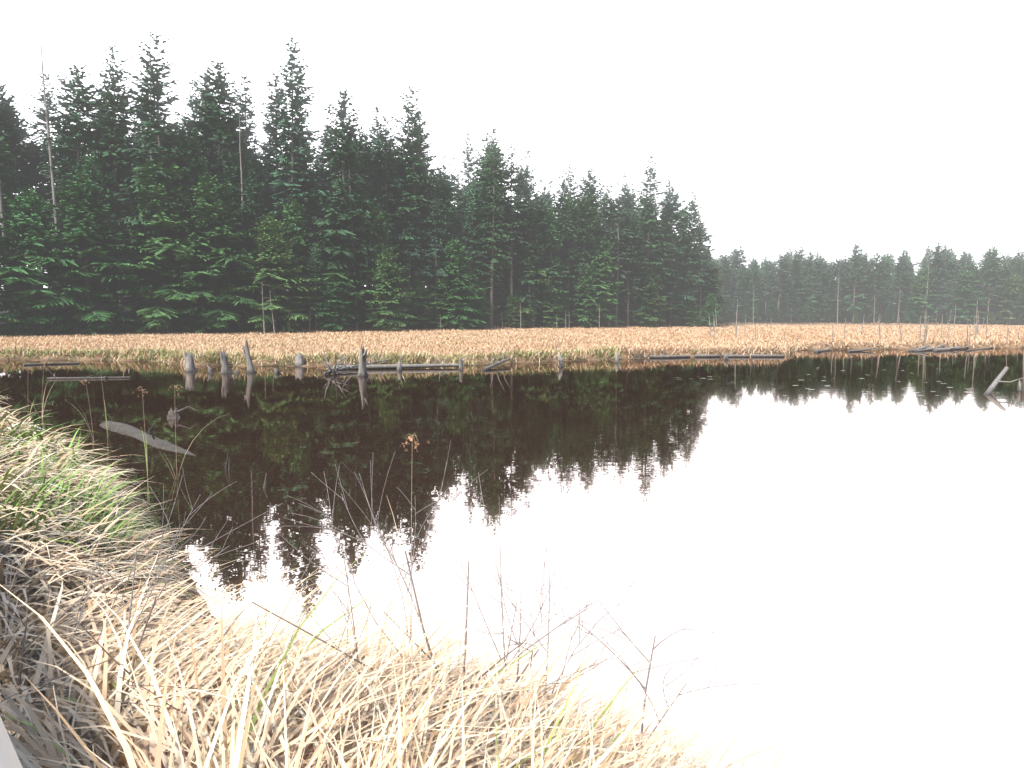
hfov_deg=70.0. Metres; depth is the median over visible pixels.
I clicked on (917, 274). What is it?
conifer
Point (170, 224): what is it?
conifer
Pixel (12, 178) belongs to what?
conifer
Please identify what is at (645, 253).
conifer
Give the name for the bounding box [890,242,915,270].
conifer
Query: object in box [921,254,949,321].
conifer
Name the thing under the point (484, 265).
conifer
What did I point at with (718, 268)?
conifer
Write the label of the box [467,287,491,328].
conifer
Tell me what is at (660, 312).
conifer
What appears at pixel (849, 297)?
conifer
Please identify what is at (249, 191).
conifer
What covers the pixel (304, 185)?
conifer
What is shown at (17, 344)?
marsh grass
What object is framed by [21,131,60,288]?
conifer
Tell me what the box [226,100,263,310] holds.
conifer
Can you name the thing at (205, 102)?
conifer
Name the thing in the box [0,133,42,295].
conifer
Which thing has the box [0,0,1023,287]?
sky
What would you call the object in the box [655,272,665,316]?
conifer
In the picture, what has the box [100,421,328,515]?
sunken log
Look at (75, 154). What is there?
conifer
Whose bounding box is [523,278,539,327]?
conifer
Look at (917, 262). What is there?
conifer
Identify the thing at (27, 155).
conifer
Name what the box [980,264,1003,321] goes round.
conifer
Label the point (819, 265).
conifer
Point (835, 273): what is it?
conifer
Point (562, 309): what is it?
conifer
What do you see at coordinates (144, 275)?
conifer
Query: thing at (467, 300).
conifer
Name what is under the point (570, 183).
conifer
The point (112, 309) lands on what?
conifer
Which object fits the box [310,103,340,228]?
conifer
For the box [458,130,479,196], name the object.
conifer
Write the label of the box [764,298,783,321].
conifer
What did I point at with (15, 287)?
conifer
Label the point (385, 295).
conifer
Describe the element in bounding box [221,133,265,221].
conifer
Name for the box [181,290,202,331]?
conifer
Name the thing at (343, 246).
conifer
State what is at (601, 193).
conifer
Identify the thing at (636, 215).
conifer
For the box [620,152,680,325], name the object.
conifer
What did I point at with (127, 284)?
conifer
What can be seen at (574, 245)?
conifer
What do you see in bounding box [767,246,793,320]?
conifer
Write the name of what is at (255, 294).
conifer
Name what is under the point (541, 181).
conifer
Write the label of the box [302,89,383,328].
conifer
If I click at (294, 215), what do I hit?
conifer
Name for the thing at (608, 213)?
conifer
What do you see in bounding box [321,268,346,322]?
conifer
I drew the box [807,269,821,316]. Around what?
conifer
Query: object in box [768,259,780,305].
conifer
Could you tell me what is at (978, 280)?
conifer
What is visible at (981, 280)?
conifer
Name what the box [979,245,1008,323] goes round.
conifer
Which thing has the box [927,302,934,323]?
conifer
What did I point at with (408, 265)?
conifer
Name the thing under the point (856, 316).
conifer
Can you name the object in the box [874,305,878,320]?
conifer
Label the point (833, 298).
conifer
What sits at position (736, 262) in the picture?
conifer
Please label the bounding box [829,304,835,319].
conifer
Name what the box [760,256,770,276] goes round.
conifer
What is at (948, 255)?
conifer
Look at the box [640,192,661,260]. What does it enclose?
conifer
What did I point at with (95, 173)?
conifer
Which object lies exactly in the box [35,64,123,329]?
conifer
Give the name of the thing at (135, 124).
conifer
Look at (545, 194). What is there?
conifer
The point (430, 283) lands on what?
conifer
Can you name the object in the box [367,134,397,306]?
conifer
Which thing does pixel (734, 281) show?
conifer
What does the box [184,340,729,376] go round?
stumps
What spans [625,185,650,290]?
conifer
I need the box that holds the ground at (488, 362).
[0,290,1023,649]
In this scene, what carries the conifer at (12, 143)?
on the ground at (488, 362)
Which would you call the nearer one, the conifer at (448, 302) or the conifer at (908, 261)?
the conifer at (448, 302)
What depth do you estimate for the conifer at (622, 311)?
80.89 m
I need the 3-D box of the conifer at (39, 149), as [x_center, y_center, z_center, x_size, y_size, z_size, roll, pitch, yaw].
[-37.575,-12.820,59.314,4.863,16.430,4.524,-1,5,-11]
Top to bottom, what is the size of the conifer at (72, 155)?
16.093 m
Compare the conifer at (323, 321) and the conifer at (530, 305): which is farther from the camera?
the conifer at (530, 305)
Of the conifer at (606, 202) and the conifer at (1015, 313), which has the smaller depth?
the conifer at (606, 202)
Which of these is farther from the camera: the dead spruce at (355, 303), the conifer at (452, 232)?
the conifer at (452, 232)
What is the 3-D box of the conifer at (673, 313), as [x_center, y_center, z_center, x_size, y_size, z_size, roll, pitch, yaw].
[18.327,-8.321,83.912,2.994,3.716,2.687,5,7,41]
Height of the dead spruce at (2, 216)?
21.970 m
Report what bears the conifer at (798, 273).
on the ground at (488, 362)
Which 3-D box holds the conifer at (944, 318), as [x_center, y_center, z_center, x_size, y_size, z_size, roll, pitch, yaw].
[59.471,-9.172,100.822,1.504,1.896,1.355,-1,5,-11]
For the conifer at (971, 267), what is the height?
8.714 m
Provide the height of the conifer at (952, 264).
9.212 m
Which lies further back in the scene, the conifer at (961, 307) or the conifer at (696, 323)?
the conifer at (961, 307)
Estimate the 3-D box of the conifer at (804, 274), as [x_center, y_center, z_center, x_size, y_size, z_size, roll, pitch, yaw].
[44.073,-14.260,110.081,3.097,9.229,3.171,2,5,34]
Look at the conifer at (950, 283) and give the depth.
107.83 m
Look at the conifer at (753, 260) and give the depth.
127.97 m
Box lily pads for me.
[516,367,953,395]
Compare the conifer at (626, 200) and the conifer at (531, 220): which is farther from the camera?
the conifer at (626, 200)
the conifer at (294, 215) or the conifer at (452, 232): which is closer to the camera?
the conifer at (294, 215)
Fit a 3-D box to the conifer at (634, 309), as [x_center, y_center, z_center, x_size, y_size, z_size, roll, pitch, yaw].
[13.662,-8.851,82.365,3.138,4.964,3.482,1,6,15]
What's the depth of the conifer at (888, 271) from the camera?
111.21 m
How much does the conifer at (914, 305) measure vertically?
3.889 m
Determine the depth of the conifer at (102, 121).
64.78 m
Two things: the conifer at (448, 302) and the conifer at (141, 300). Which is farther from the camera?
the conifer at (448, 302)
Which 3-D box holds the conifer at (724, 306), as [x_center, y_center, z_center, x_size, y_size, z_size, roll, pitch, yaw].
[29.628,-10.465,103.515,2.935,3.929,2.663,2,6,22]
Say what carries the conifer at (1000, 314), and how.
on the ground at (488, 362)
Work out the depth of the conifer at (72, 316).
56.12 m
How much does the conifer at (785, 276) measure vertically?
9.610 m
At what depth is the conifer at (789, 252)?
126.79 m
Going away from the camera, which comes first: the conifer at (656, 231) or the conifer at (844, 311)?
the conifer at (656, 231)
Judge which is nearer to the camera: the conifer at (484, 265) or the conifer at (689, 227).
the conifer at (484, 265)
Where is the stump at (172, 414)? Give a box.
[167,406,196,418]
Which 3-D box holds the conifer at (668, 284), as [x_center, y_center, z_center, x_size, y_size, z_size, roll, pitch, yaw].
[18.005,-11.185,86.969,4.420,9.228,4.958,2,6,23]
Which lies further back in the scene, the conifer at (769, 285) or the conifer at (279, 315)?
the conifer at (769, 285)
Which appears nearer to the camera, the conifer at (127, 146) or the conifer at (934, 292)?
the conifer at (127, 146)
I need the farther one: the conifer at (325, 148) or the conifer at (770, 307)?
the conifer at (770, 307)
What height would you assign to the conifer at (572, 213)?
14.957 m
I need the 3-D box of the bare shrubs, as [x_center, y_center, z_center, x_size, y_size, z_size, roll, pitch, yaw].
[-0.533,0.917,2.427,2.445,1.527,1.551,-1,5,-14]
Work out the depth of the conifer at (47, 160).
56.65 m
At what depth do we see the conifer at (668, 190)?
88.14 m
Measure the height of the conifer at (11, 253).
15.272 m
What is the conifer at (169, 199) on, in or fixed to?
on the ground at (488, 362)
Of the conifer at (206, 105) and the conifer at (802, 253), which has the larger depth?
the conifer at (802, 253)
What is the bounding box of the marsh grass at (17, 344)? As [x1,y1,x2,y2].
[0,322,1023,365]
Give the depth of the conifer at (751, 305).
106.46 m
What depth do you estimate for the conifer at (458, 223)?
71.53 m
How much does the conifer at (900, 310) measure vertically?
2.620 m
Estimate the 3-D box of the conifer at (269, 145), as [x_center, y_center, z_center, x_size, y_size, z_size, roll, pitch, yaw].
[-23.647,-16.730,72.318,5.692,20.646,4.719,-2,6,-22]
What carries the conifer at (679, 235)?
on the ground at (488, 362)
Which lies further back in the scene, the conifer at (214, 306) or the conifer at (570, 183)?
the conifer at (570, 183)
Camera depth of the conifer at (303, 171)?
65.49 m
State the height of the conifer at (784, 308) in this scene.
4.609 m
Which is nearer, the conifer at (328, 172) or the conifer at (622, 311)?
the conifer at (328, 172)
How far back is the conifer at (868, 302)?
103.90 m
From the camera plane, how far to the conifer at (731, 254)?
126.32 m
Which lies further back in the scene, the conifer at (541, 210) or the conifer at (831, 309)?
the conifer at (831, 309)
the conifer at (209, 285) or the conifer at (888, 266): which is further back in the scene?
the conifer at (888, 266)
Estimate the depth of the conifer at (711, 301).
83.27 m
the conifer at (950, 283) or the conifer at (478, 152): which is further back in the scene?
the conifer at (950, 283)
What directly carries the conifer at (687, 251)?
on the ground at (488, 362)
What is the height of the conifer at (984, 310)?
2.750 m
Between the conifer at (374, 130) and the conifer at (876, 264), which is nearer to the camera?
the conifer at (374, 130)
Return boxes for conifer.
[0,84,43,323]
[0,100,49,311]
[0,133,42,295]
[0,165,41,311]
[0,187,79,335]
[0,216,17,297]
[0,253,31,329]
[0,265,25,330]
[1,109,52,307]
[15,173,151,334]
[16,279,52,327]
[17,123,65,257]
[21,68,65,286]
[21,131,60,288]
[24,282,41,327]
[31,139,77,328]
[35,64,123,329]
[43,128,81,294]
[51,108,91,295]
[60,292,79,325]
[66,151,134,329]
[68,43,161,329]
[70,306,85,330]
[76,120,152,326]
[80,134,117,324]
[86,80,125,319]
[87,68,146,327]
[87,278,111,324]
[93,89,128,257]
[98,273,124,330]
[99,30,208,330]
[104,155,239,333]
[111,169,172,326]
[119,143,148,283]
[126,66,160,158]
[129,117,138,144]
[132,296,155,332]
[135,260,156,320]
[141,121,205,325]
[145,122,198,270]
[146,166,187,274]
[147,272,180,329]
[151,250,181,331]
[156,118,217,327]
[160,172,277,332]
[165,180,254,331]
[165,280,197,330]
[173,75,212,156]
[180,58,259,287]
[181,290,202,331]
[190,111,224,325]
[191,73,228,152]
[194,72,228,212]
[202,290,231,332]
[204,149,274,324]
[209,132,233,182]
[219,246,243,331]
[221,74,282,237]
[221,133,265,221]
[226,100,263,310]
[227,145,272,296]
[228,167,287,299]
[231,213,323,332]
[237,284,277,331]
[243,72,319,244]
[245,196,319,329]
[245,214,300,325]
[252,134,263,167]
[253,112,283,202]
[253,307,269,331]
[258,142,274,189]
[260,36,336,325]
[261,162,275,210]
[266,106,329,230]
[273,136,306,210]
[275,168,326,325]
[277,298,286,329]
[284,106,328,284]
[292,211,372,329]
[296,154,322,245]
[299,131,357,241]
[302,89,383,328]
[302,242,331,329]
[309,269,353,331]
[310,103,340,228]
[310,155,332,230]
[313,120,336,169]
[317,298,333,328]
[319,185,343,268]
[321,116,384,254]
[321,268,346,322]
[324,131,372,288]
[340,201,404,329]
[341,126,397,325]
[350,134,380,286]
[358,114,429,281]
[364,247,416,331]
[364,285,377,328]
[367,106,388,193]
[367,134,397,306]
[369,127,415,298]
[380,142,432,323]
[382,84,456,326]
[387,276,413,325]
[393,199,433,327]
[396,127,456,287]
[398,123,430,298]
[402,278,442,328]
[405,280,429,322]
[410,166,469,299]
[411,191,431,285]
[414,111,437,238]
[415,177,463,299]
[419,195,450,327]
[420,276,456,328]
[426,165,469,281]
[426,254,445,325]
[428,238,490,329]
[437,153,463,238]
[441,296,452,328]
[444,155,466,233]
[452,211,465,277]
[454,178,491,326]
[454,189,473,268]
[454,293,466,326]
[456,169,472,302]
[457,282,478,327]
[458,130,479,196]
[458,183,500,324]
[463,129,505,321]
[464,125,516,327]
[466,151,501,266]
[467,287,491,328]
[468,155,504,306]
[472,139,524,316]
[472,214,509,305]
[478,303,489,324]
[486,211,558,325]
[489,272,507,319]
[489,298,499,325]
[491,140,542,326]
[493,196,515,307]
[501,294,528,327]
[505,149,553,291]
[505,169,526,294]
[506,193,546,326]
[509,294,530,326]
[518,165,539,316]
[522,205,569,323]
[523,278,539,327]
[523,283,532,317]
[527,190,564,324]
[531,284,553,325]
[533,185,557,213]
[534,284,564,327]
[536,179,555,262]
[542,178,564,284]
[542,194,591,325]
[545,169,575,323]
[549,274,564,320]
[553,286,574,324]
[559,215,584,322]
[562,160,582,248]
[562,194,578,297]
[562,266,604,326]
[562,298,569,324]
[563,192,611,324]
[567,167,615,303]
[570,235,625,326]
[573,184,603,280]
[574,278,591,321]
[588,183,616,282]
[589,294,606,326]
[593,185,629,324]
[594,182,640,326]
[595,179,608,211]
[604,221,637,323]
[605,239,626,322]
[610,273,622,316]
[611,173,643,320]
[611,217,645,325]
[613,287,625,318]
[615,187,635,317]
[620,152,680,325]
[620,283,642,323]
[624,208,645,304]
[625,182,637,317]
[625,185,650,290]
[626,191,667,294]
[629,263,672,326]
[629,284,657,326]
[632,214,666,290]
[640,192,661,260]
[646,180,682,269]
[648,291,667,323]
[652,208,681,325]
[654,306,663,325]
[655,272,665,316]
[657,186,701,324]
[657,192,675,264]
[659,253,679,318]
[663,298,683,325]
[672,189,710,321]
[674,207,696,318]
[674,229,698,301]
[677,239,697,318]
[679,295,700,326]
[682,192,715,294]
[682,219,716,326]
[688,306,701,326]
[689,264,730,325]
[692,224,723,325]
[699,293,721,326]
[712,259,732,308]
[716,298,730,321]
[719,252,735,313]
[719,256,735,317]
[727,246,751,319]
[727,248,740,297]
[729,256,740,317]
[731,264,749,319]
[731,268,749,320]
[733,298,741,318]
[742,268,771,317]
[742,298,749,321]
[744,267,756,318]
[744,296,756,320]
[745,258,762,315]
[748,257,757,267]
[750,301,764,320]
[751,269,763,293]
[755,296,764,320]
[759,260,777,309]
[759,262,780,319]
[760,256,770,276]
[760,261,776,301]
[762,296,767,317]
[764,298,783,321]
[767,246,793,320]
[767,304,772,321]
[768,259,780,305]
[775,257,790,318]
[775,257,791,290]
[776,255,792,316]
[779,291,788,318]
[780,248,810,320]
[783,248,793,313]
[785,273,799,317]
[785,286,797,321]
[788,257,806,316]
[795,246,813,316]
[796,251,822,320]
[797,259,812,304]
[797,305,807,321]
[798,299,816,321]
[804,306,811,321]
[807,256,838,320]
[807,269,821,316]
[812,273,844,317]
[813,296,831,321]
[814,252,823,260]
[823,257,846,321]
[826,305,840,321]
[829,294,838,321]
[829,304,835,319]
[835,255,859,317]
[838,278,861,318]
[838,299,850,320]
[841,240,871,321]
[843,254,874,315]
[844,311,852,320]
[845,252,875,320]
[852,307,860,321]
[855,270,882,319]
[861,287,875,321]
[863,255,894,320]
[866,251,889,321]
[873,253,895,318]
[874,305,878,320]
[877,299,893,319]
[881,269,912,319]
[882,305,895,322]
[883,256,896,315]
[886,247,896,277]
[886,252,913,321]
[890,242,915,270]
[892,310,897,321]
[893,260,916,302]
[893,305,903,320]
[894,252,918,286]
[901,254,918,320]
[901,265,940,322]
[901,298,921,322]
[903,272,924,319]
[914,256,923,272]
[919,256,928,275]
[920,245,933,279]
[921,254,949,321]
[924,242,953,322]
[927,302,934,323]
[931,291,939,321]
[937,257,964,312]
[938,245,957,299]
[938,311,947,323]
[941,268,957,318]
[944,270,991,323]
[953,292,968,323]
[954,261,983,321]
[955,245,970,282]
[955,250,978,285]
[963,265,987,322]
[974,248,1001,291]
[974,265,991,319]
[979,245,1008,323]
[979,251,1001,311]
[979,306,993,322]
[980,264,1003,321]
[985,312,995,324]
[989,263,1017,316]
[991,274,1023,324]
[992,302,1009,324]
[995,261,1011,311]
[997,254,1010,287]
[1008,248,1023,296]
[1010,258,1023,304]
[1011,294,1023,324]
[1012,268,1023,316]
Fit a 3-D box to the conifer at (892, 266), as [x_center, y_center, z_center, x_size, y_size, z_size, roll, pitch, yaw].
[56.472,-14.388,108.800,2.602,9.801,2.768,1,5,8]
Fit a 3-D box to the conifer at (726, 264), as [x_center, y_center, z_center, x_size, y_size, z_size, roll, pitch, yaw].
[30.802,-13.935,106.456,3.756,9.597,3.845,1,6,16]
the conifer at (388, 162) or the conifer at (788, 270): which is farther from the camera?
the conifer at (788, 270)
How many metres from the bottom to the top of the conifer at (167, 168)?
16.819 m
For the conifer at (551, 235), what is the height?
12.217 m
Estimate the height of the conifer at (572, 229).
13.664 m
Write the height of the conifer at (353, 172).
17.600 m
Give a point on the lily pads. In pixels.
(824, 380)
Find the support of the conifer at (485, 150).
on the ground at (488, 362)
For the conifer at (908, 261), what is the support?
on the ground at (488, 362)
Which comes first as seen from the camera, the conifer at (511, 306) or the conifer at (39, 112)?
the conifer at (39, 112)
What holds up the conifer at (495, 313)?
on the ground at (488, 362)
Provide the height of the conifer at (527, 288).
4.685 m
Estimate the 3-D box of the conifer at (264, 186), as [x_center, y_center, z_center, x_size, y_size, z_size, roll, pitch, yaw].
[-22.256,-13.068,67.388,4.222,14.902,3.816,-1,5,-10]
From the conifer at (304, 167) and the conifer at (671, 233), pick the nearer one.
the conifer at (304, 167)
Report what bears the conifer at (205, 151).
on the ground at (488, 362)
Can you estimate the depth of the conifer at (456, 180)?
81.73 m
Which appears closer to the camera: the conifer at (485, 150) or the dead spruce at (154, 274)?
the dead spruce at (154, 274)
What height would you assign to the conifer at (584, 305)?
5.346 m
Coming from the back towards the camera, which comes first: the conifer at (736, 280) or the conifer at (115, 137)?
the conifer at (736, 280)
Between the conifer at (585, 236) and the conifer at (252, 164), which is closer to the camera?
the conifer at (252, 164)
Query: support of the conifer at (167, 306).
on the ground at (488, 362)
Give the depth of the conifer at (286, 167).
69.01 m
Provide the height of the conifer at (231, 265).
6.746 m
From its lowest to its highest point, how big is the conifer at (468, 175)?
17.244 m
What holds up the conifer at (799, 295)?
on the ground at (488, 362)
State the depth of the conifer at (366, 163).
63.42 m
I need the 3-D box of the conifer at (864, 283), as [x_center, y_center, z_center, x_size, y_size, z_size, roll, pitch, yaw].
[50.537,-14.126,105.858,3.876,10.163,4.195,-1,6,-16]
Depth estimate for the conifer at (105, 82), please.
67.22 m
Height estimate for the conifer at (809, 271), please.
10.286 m
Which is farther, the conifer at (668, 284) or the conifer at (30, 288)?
the conifer at (668, 284)
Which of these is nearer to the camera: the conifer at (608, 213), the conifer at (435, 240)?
the conifer at (435, 240)
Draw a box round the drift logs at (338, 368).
[24,339,1023,394]
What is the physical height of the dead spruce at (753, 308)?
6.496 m
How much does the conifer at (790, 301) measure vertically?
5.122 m
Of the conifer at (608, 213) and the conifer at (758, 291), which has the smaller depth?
the conifer at (608, 213)
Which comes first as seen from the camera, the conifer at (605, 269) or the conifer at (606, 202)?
the conifer at (605, 269)
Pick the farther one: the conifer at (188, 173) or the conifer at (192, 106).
the conifer at (192, 106)
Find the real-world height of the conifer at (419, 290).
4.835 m
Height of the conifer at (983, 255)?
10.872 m
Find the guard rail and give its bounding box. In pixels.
[0,717,22,767]
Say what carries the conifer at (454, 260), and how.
on the ground at (488, 362)
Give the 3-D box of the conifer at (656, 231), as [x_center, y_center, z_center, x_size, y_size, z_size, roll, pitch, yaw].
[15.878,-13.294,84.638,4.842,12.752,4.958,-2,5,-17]
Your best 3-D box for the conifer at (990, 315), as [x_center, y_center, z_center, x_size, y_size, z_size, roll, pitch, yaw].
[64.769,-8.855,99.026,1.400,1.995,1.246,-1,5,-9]
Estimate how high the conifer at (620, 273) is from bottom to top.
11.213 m
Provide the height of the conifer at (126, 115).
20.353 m
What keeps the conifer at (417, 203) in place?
on the ground at (488, 362)
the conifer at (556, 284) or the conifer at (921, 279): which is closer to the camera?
the conifer at (556, 284)
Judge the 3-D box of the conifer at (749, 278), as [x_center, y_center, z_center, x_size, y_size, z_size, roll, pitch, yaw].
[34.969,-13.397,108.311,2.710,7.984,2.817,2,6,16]
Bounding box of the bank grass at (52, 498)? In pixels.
[0,388,865,767]
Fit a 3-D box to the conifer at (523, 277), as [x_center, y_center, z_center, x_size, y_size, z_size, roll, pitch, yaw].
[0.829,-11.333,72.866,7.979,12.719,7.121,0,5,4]
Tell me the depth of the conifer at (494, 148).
68.45 m
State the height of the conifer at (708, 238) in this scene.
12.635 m
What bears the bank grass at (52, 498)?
on the ground at (488, 362)
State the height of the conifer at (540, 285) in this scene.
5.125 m
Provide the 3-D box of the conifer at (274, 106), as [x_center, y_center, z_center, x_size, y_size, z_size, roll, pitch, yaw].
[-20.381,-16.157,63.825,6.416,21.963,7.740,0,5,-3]
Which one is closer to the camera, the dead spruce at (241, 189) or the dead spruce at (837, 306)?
the dead spruce at (241, 189)
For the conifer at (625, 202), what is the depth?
95.21 m
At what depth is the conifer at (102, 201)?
60.20 m
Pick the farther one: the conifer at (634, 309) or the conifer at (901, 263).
the conifer at (901, 263)
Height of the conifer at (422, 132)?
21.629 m
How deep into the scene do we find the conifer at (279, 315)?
58.88 m
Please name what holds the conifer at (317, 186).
on the ground at (488, 362)
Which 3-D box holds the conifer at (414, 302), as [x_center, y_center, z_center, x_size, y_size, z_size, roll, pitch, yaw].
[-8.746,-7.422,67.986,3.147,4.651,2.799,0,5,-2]
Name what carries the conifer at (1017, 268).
on the ground at (488, 362)
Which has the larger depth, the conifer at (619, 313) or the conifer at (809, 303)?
the conifer at (809, 303)
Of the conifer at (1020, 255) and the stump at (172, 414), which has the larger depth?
the conifer at (1020, 255)
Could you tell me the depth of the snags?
53.26 m
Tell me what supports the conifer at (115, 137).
on the ground at (488, 362)
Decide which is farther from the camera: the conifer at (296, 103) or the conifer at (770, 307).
the conifer at (770, 307)
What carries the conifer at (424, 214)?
on the ground at (488, 362)
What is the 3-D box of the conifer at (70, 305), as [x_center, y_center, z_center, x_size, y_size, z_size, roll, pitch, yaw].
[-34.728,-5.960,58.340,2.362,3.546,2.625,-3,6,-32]
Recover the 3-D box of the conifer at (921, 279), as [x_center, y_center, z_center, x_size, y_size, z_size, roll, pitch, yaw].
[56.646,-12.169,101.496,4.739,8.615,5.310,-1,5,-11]
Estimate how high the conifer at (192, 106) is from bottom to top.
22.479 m
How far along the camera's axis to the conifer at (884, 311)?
107.14 m
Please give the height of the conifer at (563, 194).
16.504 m
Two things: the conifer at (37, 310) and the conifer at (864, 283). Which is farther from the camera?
the conifer at (864, 283)
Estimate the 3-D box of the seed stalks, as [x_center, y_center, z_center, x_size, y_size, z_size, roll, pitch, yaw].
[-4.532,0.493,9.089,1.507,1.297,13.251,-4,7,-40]
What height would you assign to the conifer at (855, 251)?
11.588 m
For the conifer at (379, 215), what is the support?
on the ground at (488, 362)
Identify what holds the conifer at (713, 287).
on the ground at (488, 362)
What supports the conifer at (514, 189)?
on the ground at (488, 362)
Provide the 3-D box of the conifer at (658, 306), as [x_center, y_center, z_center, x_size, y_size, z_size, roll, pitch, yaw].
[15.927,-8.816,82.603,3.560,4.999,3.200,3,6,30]
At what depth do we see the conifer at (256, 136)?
77.16 m
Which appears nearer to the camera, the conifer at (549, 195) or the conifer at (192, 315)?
the conifer at (192, 315)
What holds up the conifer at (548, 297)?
on the ground at (488, 362)
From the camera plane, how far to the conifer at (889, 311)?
101.73 m
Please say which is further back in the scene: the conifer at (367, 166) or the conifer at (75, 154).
the conifer at (367, 166)
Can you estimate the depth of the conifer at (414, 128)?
64.94 m
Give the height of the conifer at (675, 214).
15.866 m
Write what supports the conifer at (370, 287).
on the ground at (488, 362)
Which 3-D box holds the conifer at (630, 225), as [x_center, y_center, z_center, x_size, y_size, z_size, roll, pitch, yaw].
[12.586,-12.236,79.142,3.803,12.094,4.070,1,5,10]
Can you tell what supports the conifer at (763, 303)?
on the ground at (488, 362)
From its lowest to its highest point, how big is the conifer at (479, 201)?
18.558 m
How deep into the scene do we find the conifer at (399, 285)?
64.52 m
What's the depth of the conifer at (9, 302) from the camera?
50.05 m
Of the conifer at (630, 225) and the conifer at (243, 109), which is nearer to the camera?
the conifer at (243, 109)
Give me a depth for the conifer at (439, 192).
66.72 m
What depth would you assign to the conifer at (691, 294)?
88.15 m
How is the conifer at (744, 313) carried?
on the ground at (488, 362)
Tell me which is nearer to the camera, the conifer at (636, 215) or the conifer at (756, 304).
the conifer at (636, 215)
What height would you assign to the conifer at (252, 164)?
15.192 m
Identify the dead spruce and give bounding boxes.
[0,183,16,333]
[38,10,75,327]
[149,12,157,328]
[237,111,245,328]
[343,80,358,328]
[753,279,753,323]
[835,285,838,323]
[923,267,928,322]
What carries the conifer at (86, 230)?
on the ground at (488, 362)
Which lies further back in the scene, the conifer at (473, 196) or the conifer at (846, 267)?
the conifer at (846, 267)
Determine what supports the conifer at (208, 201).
on the ground at (488, 362)
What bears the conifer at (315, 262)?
on the ground at (488, 362)
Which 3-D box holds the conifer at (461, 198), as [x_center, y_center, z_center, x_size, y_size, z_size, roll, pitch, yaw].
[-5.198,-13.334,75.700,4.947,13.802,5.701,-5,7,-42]
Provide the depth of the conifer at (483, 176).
69.64 m
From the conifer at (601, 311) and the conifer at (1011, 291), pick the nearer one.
the conifer at (601, 311)
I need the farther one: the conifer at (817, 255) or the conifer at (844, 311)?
the conifer at (817, 255)
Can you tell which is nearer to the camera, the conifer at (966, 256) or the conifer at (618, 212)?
the conifer at (618, 212)
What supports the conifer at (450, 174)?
on the ground at (488, 362)
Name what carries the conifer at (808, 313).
on the ground at (488, 362)
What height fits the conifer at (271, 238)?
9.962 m
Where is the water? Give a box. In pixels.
[0,348,1023,767]
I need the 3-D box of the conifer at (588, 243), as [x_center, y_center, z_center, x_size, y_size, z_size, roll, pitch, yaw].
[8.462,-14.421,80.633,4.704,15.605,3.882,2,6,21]
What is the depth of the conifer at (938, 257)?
100.07 m
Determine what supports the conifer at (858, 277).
on the ground at (488, 362)
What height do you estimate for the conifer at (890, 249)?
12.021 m
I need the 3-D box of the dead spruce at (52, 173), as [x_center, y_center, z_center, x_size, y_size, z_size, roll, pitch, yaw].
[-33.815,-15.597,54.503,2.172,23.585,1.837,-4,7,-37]
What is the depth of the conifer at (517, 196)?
75.94 m
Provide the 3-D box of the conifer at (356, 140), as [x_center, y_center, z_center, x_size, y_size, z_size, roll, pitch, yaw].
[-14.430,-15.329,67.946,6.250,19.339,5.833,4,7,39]
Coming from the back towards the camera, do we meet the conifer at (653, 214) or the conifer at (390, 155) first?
the conifer at (653, 214)
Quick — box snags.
[73,284,1023,348]
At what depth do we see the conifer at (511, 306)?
70.44 m
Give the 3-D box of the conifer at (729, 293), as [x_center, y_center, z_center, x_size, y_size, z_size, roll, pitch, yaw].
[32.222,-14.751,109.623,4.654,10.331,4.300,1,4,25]
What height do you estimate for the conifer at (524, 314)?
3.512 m
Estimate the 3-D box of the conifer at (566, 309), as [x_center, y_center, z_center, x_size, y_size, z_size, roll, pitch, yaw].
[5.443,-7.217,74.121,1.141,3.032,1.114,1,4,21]
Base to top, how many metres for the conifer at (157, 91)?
22.791 m
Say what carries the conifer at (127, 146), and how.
on the ground at (488, 362)
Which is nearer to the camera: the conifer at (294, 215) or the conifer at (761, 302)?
the conifer at (294, 215)
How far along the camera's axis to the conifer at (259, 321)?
57.50 m
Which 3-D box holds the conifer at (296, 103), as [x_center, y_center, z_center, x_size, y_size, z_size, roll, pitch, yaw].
[-18.087,-16.956,61.463,6.318,24.301,7.627,-5,7,-42]
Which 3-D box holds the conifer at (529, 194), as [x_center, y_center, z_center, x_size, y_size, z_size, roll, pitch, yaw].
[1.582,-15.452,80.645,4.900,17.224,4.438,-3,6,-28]
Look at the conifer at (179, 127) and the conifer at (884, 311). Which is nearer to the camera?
the conifer at (179, 127)
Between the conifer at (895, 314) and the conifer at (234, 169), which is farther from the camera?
the conifer at (895, 314)
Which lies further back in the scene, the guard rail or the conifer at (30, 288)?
the conifer at (30, 288)
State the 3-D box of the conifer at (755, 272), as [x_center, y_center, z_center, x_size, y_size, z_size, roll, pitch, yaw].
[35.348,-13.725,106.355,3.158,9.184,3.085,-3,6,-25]
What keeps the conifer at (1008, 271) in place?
on the ground at (488, 362)
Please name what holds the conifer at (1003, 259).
on the ground at (488, 362)
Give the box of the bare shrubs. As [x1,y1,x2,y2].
[0,441,776,765]
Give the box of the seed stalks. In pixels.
[23,362,511,628]
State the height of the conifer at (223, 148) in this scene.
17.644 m
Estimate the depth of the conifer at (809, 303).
103.80 m
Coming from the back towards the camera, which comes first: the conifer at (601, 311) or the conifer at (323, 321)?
the conifer at (601, 311)
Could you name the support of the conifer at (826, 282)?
on the ground at (488, 362)
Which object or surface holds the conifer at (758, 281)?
on the ground at (488, 362)

